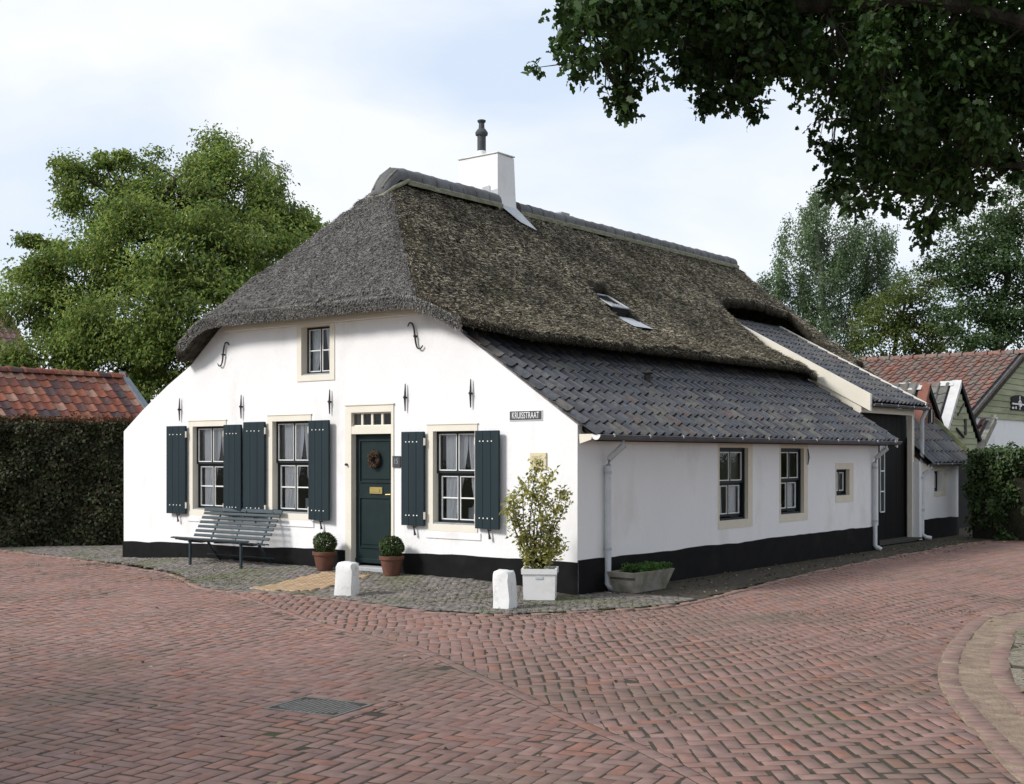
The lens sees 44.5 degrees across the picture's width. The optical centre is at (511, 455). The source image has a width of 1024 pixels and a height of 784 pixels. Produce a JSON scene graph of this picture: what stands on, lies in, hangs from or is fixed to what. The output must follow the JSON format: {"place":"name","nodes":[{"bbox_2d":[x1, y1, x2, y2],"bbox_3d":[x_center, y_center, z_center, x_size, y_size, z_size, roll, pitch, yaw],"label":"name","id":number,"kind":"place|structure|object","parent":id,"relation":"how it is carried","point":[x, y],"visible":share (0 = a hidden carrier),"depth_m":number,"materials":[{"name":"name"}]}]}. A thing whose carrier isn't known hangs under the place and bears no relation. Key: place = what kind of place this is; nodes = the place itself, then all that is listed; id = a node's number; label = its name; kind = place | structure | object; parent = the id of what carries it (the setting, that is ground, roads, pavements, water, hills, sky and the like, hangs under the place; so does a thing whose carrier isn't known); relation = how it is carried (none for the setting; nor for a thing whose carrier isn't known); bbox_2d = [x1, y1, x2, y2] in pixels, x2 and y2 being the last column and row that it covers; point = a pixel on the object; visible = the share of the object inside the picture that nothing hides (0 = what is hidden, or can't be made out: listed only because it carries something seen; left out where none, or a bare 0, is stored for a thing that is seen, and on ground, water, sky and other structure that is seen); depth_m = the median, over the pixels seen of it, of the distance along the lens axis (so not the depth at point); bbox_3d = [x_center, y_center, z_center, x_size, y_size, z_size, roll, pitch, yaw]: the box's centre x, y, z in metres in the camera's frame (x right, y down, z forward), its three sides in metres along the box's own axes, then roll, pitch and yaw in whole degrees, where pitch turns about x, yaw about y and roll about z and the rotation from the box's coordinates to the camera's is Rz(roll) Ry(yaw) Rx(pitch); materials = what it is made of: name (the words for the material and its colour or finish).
{"place":"outdoors","nodes":[
{"label":"outdoors","id":0,"kind":"place"},
{"bbox_2d":[0,306,40,367],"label":"red roof house","id":1,"kind":"structure","parent":0,"point":[5,336],"depth_m":48.44,"materials":[{"name":"brick"}]},
{"bbox_2d":[250,572,370,591],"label":"path","id":2,"kind":"structure","parent":0,"point":[323,580],"depth_m":16.70,"materials":[{"name":"brick"}]},
{"bbox_2d":[0,539,1004,782],"bbox_3d":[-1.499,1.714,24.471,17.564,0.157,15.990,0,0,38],"label":"pavement","id":3,"kind":"structure","parent":0,"point":[273,573],"depth_m":16.73,"materials":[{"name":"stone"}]},
{"bbox_2d":[171,507,282,568],"bbox_3d":[-4.394,1.241,19.209,1.850,0.867,0.708,0,0,38],"label":"bench","id":4,"kind":"object","parent":3,"relation":"on","point":[219,511],"visible":1,"depth_m":19.25,"materials":[{"name":"paint"}]},
{"bbox_2d":[312,532,337,570],"bbox_3d":[-2.695,1.365,18.025,0.364,0.563,0.366,0,0,-25],"label":"potted box","id":5,"kind":"object","parent":3,"relation":"on","point":[324,557],"visible":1,"depth_m":17.91,"materials":[{"name":"ceramic"}]},
{"bbox_2d":[334,561,359,595],"bbox_3d":[-2.062,1.550,15.610,0.262,0.452,0.270,0,0,21],"label":"guard stone","id":6,"kind":"object","parent":3,"relation":"on","point":[347,582],"visible":0.92,"depth_m":15.50,"materials":[{"name":"white stone"}]},
{"bbox_2d":[379,535,404,575],"bbox_3d":[-1.655,1.369,17.220,0.377,0.554,0.379,0,0,38],"label":"potted box","id":7,"kind":"object","parent":3,"relation":"on","point":[391,562],"visible":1,"depth_m":17.12,"materials":[{"name":"ceramic"}]},
{"bbox_2d":[493,569,516,608],"bbox_3d":[-0.081,1.542,14.340,0.232,0.472,0.253,0,0,26],"label":"guard stone","id":8,"kind":"object","parent":3,"relation":"on","point":[504,590],"visible":0.92,"depth_m":14.24,"materials":[{"name":"white stone"}]},
{"bbox_2d":[499,455,572,599],"bbox_3d":[0.295,0.864,15.229,0.920,1.747,0.457,0,0,7],"label":"planter shrub","id":9,"kind":"object","parent":3,"relation":"on","point":[539,579],"visible":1,"depth_m":15.16,"materials":[{"name":"green plant"}]},
{"bbox_2d":[607,561,674,592],"bbox_3d":[1.683,1.552,16.163,0.448,0.371,0.974,0,0,38],"label":"trough","id":10,"kind":"object","parent":3,"relation":"on","point":[645,576],"visible":1,"depth_m":15.97,"materials":[{"name":"concrete"}]},
{"bbox_2d":[0,527,1023,783],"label":"road","id":11,"kind":"structure","parent":0,"point":[490,699],"depth_m":9.56,"materials":[{"name":"brick"}]},
{"bbox_2d":[263,696,374,716],"bbox_3d":[-1.346,1.763,8.741,0.608,0.031,0.488,0,0,27],"label":"drain cover","id":12,"kind":"object","parent":11,"relation":"on","point":[283,705],"visible":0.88,"depth_m":8.73,"materials":[{"name":"metal"}]},
{"bbox_2d":[9,539,1023,783],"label":"fallen leaves","id":13,"kind":"object","parent":11,"relation":"on","point":[280,782],"visible":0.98,"depth_m":14.68,"materials":[{"name":"brown plant"}]},
{"bbox_2d":[756,181,913,357],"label":"birch tree","id":14,"kind":"object","parent":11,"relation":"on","point":[834,276],"visible":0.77,"depth_m":45.77,"materials":[{"name":"green plant"}]},
{"bbox_2d":[839,264,977,357],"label":"maple tree","id":15,"kind":"object","parent":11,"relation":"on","point":[895,330],"visible":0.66,"depth_m":42.67,"materials":[{"name":"green plant"}]},
{"bbox_2d":[910,170,1023,352],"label":"oak","id":16,"kind":"object","parent":11,"relation":"on","point":[983,255],"visible":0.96,"depth_m":39.68,"materials":[{"name":"green plant"}]},
{"bbox_2d":[938,609,1023,783],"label":"street gutter","id":17,"kind":"object","parent":11,"relation":"on","point":[981,690],"visible":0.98,"depth_m":9.42,"materials":[{"name":"brick"}]},
{"bbox_2d":[1008,626,1023,690],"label":"island","id":18,"kind":"structure","parent":11,"relation":"on","point":[1016,657],"depth_m":10.64,"materials":[{"name":"grey stone"}]},
{"bbox_2d":[521,0,1023,259],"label":"oak tree","id":19,"kind":"object","parent":18,"relation":"on","point":[882,45],"visible":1,"depth_m":9.58,"materials":[{"name":"green plant"}]},
{"bbox_2d":[0,0,1023,400],"label":"sky","id":20,"kind":"structure","parent":0,"point":[343,93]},
{"label":"ground","id":21,"kind":"structure","parent":0,"visible":0},
{"bbox_2d":[0,410,135,547],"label":"beech hedge","id":22,"kind":"object","parent":21,"relation":"on","point":[61,483],"visible":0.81,"depth_m":24.06,"materials":[{"name":"green plant"}]},
{"bbox_2d":[0,366,147,428],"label":"shed","id":23,"kind":"structure","parent":21,"relation":"on","point":[53,392],"depth_m":27.18,"materials":[{"name":"tile"}]},
{"bbox_2d":[0,120,329,403],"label":"walnut tree","id":24,"kind":"object","parent":21,"relation":"on","point":[84,333],"visible":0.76,"depth_m":32.58,"materials":[{"name":"green plant"}]},
{"bbox_2d":[212,138,295,277],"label":"birch tree","id":25,"kind":"object","parent":21,"relation":"on","point":[263,156],"visible":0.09,"depth_m":45.86,"materials":[{"name":"green plant"}]},
{"bbox_2d":[123,119,973,594],"bbox_3d":[1.883,-2.055,24.599,10.096,7.810,16.264,0,0,38],"label":"farmhouse","id":26,"kind":"object","parent":21,"relation":"on","point":[705,413],"visible":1,"depth_m":19.06,"materials":[{"name":"paint"}]},
{"bbox_2d":[187,419,226,516],"bbox_3d":[-4.852,0.197,20.195,0.974,1.546,0.200,0,0,38],"label":"window","id":27,"kind":"structure","parent":26,"relation":"in","point":[213,429],"depth_m":20.35,"materials":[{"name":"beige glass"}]},
{"bbox_2d":[266,413,311,520],"bbox_3d":[-3.254,0.172,19.073,0.994,1.596,0.412,0,0,38],"label":"window","id":28,"kind":"structure","parent":26,"relation":"in","point":[296,425],"depth_m":19.13,"materials":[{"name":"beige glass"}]},
{"bbox_2d":[297,322,334,381],"bbox_3d":[-2.850,-1.555,18.648,0.810,0.890,0.225,0,0,38],"label":"window","id":29,"kind":"structure","parent":26,"relation":"in","point":[304,373],"depth_m":18.75,"materials":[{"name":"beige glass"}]},
{"bbox_2d":[344,403,394,563],"bbox_3d":[-2.001,0.440,17.924,0.984,2.360,0.210,0,0,38],"label":"door","id":30,"kind":"structure","parent":26,"relation":"in","point":[369,493],"depth_m":18.00,"materials":[{"name":"green wood"}]},
{"bbox_2d":[367,450,379,468],"bbox_3d":[-1.979,0.048,17.859,0.252,0.297,0.101,0,0,38],"label":"wreath","id":31,"kind":"object","parent":26,"relation":"attached to","point":[371,464],"visible":1,"depth_m":17.85,"materials":[{"name":"brown plant"}]},
{"bbox_2d":[392,456,400,466],"bbox_3d":[-1.618,0.085,17.537,0.150,0.160,0.024,0,0,38],"label":"house number","id":32,"kind":"object","parent":26,"relation":"attached to","point":[396,461],"visible":1,"depth_m":17.52,"materials":[{"name":"grey metal"}]},
{"bbox_2d":[426,423,478,532],"bbox_3d":[-0.695,0.297,17.061,0.924,1.466,0.412,0,0,38],"label":"window","id":33,"kind":"structure","parent":26,"relation":"in","point":[456,434],"depth_m":17.08,"materials":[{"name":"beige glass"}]},
{"bbox_2d":[509,410,542,420],"bbox_3d":[0.176,-0.517,16.130,0.540,0.135,0.018,0,0,38],"label":"street sign","id":34,"kind":"object","parent":26,"relation":"attached to","point":[525,415],"visible":1,"depth_m":16.12,"materials":[{"name":"metal"}]},
{"bbox_2d":[530,452,546,468],"bbox_3d":[0.336,0.068,16.002,0.260,0.215,0.022,0,0,38],"label":"plaque","id":35,"kind":"object","parent":26,"relation":"attached to","point":[533,455],"visible":0.59,"depth_m":15.99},
{"bbox_2d":[720,448,744,520],"bbox_3d":[3.239,0.425,18.925,0.155,1.090,0.900,0,0,38],"label":"window","id":36,"kind":"structure","parent":26,"relation":"in","point":[731,485],"depth_m":19.14,"materials":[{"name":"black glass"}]},
{"bbox_2d":[781,448,800,513],"bbox_3d":[4.472,0.415,20.493,0.155,1.070,0.850,0,0,38],"label":"window","id":37,"kind":"structure","parent":26,"relation":"in","point":[788,481],"depth_m":20.71,"materials":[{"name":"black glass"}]},
{"bbox_2d":[836,469,845,495],"bbox_3d":[5.715,0.470,22.067,0.125,0.460,0.560,0,0,38],"label":"window","id":38,"kind":"structure","parent":26,"relation":"in","point":[843,471],"depth_m":22.20,"materials":[{"name":"black wood"}]},
{"bbox_2d":[861,413,905,539],"bbox_3d":[7.469,0.440,25.189,0.051,2.580,2.514,0,0,38],"label":"barn door","id":39,"kind":"structure","parent":26,"relation":"in","point":[892,464],"depth_m":25.57,"materials":[{"name":"black wood"}]},
{"bbox_2d":[934,471,936,490],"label":"window","id":40,"kind":"structure","parent":26,"relation":"in","point":[935,472],"depth_m":27.00,"materials":[{"name":"black glass"}]},
{"bbox_2d":[893,382,943,533],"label":"brick gable shed","id":41,"kind":"structure","parent":21,"relation":"on","point":[924,392],"depth_m":28.24,"materials":[{"name":"grey tile"}]},
{"bbox_2d":[928,408,933,423],"bbox_3d":[9.500,-0.895,28.339,0.030,0.390,0.300,0,0,38],"label":"window","id":42,"kind":"structure","parent":41,"relation":"in","point":[931,414],"depth_m":28.32,"materials":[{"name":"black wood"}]},
{"bbox_2d":[891,380,981,527],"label":"green gable shed","id":43,"kind":"structure","parent":21,"relation":"on","point":[956,411],"depth_m":30.28,"materials":[{"name":"black wood"}]},
{"bbox_2d":[861,349,1023,448],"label":"boarded barn","id":44,"kind":"structure","parent":21,"relation":"on","point":[993,382],"depth_m":34.74,"materials":[{"name":"tile"}]},
{"bbox_2d":[1011,395,1023,410],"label":"window","id":45,"kind":"structure","parent":44,"relation":"in","point":[1017,401],"depth_m":34.53,"materials":[{"name":"black wood"}]},
{"bbox_2d":[976,415,997,451],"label":"outbuilding","id":46,"kind":"structure","parent":21,"relation":"on","point":[985,427],"depth_m":31.75,"materials":[{"name":"paint"}]},
{"bbox_2d":[961,441,1023,540],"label":"ivy hedge","id":47,"kind":"object","parent":21,"relation":"on","point":[995,493],"visible":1,"depth_m":26.24,"materials":[{"name":"green plant"}]}
]}

